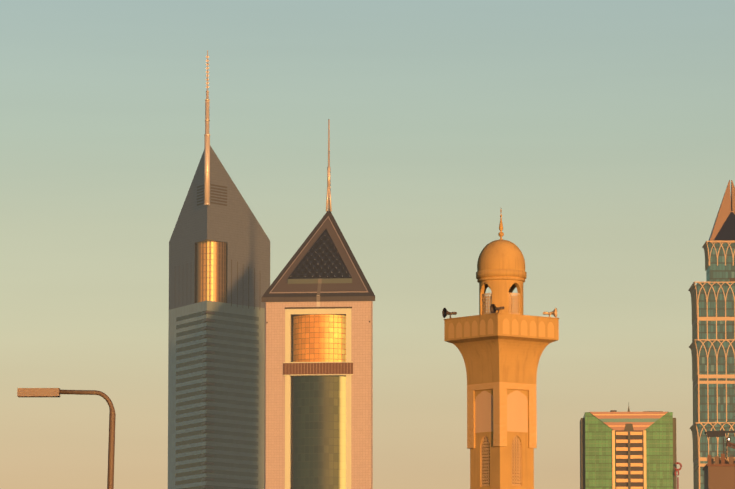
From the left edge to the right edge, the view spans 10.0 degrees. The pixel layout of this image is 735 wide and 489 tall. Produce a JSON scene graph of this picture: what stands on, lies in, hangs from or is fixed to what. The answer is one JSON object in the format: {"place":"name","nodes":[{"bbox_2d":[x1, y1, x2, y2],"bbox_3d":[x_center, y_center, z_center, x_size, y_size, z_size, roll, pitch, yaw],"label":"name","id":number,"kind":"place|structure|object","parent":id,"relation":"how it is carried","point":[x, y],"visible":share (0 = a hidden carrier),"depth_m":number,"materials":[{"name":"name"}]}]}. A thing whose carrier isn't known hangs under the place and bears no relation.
{"place":"outdoors","nodes":[
{"label":"outdoors","id":0,"kind":"place"},
{"bbox_2d":[168,146,269,488],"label":"skyscraper","id":1,"kind":"structure","parent":0,"point":[216,371],"depth_m":2350.92,"materials":[{"name":"grey metal"}]},
{"bbox_2d":[204,50,209,204],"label":"spire","id":2,"kind":"structure","parent":1,"relation":"on","point":[207,167],"depth_m":2337.08,"materials":[{"name":"silver metal"}]},
{"bbox_2d":[197,241,225,302],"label":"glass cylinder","id":3,"kind":"object","parent":1,"relation":"on","point":[211,270],"visible":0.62,"depth_m":2342.99,"materials":[{"name":"gold metal"}]},
{"bbox_2d":[0,0,734,488],"label":"sky","id":4,"kind":"structure","parent":0,"point":[601,133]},
{"bbox_2d":[580,406,676,488],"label":"green glass building","id":5,"kind":"structure","parent":0,"point":[628,450],"depth_m":1869.41,"materials":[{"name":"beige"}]},
{"bbox_2d":[674,462,681,488],"bbox_3d":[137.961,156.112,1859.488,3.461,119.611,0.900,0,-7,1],"label":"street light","id":6,"kind":"object","parent":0,"point":[676,469],"visible":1,"depth_m":1865.53,"materials":[{"name":"brown metal"}]},
{"bbox_2d":[688,180,734,488],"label":"tower","id":7,"kind":"structure","parent":0,"point":[712,346],"depth_m":1904.76,"materials":[{"name":"green glass"}]},
{"label":"ground","id":8,"kind":"structure","parent":0,"visible":0},
{"bbox_2d":[17,388,115,488],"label":"street lamp post","id":9,"kind":"object","parent":8,"relation":"on","point":[39,392],"visible":1,"depth_m":100.32,"materials":[{"name":"metal"}]},
{"bbox_2d":[264,295,372,488],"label":"tower facade","id":10,"kind":"structure","parent":8,"relation":"on","point":[278,434],"depth_m":2177.16,"materials":[{"name":"concrete"}]},
{"bbox_2d":[283,314,352,488],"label":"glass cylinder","id":11,"kind":"object","parent":10,"relation":"attached to","point":[319,368],"visible":0.88,"depth_m":2178.91,"materials":[{"name":"gold metal"}]},
{"bbox_2d":[261,211,374,301],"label":"triangular roof","id":12,"kind":"structure","parent":10,"relation":"on","point":[323,264],"depth_m":2194.28,"materials":[{"name":"metal"}]},
{"bbox_2d":[326,119,331,211],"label":"spire","id":13,"kind":"structure","parent":12,"relation":"on","point":[328,203],"depth_m":2237.93,"materials":[{"name":"brown metal"}]},
{"bbox_2d":[444,313,558,486],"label":"minaret balcony","id":14,"kind":"structure","parent":8,"relation":"on","point":[501,353],"depth_m":219.46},
{"bbox_2d":[442,304,556,317],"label":"loudspeakers","id":15,"kind":"object","parent":14,"relation":"on","point":[493,309],"visible":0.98,"depth_m":220.63,"materials":[{"name":"beige metal"}]},
{"bbox_2d":[476,210,526,314],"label":"minaret dome","id":16,"kind":"structure","parent":14,"relation":"on","point":[501,273],"depth_m":220.22,"materials":[{"name":"stone"}]},
{"bbox_2d":[470,389,533,488],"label":"minaret shaft","id":17,"kind":"object","parent":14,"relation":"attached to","point":[500,467],"visible":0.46,"depth_m":219.34,"materials":[{"name":"stone"}]},
{"bbox_2d":[702,451,734,488],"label":"building","id":18,"kind":"structure","parent":8,"relation":"on","point":[719,472],"depth_m":1497.85,"materials":[{"name":"concrete"}]},
{"bbox_2d":[704,416,734,460],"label":"tower crane","id":19,"kind":"object","parent":18,"relation":"on","point":[719,433],"visible":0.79,"depth_m":1505.64,"materials":[{"name":"black metal"}]}
]}

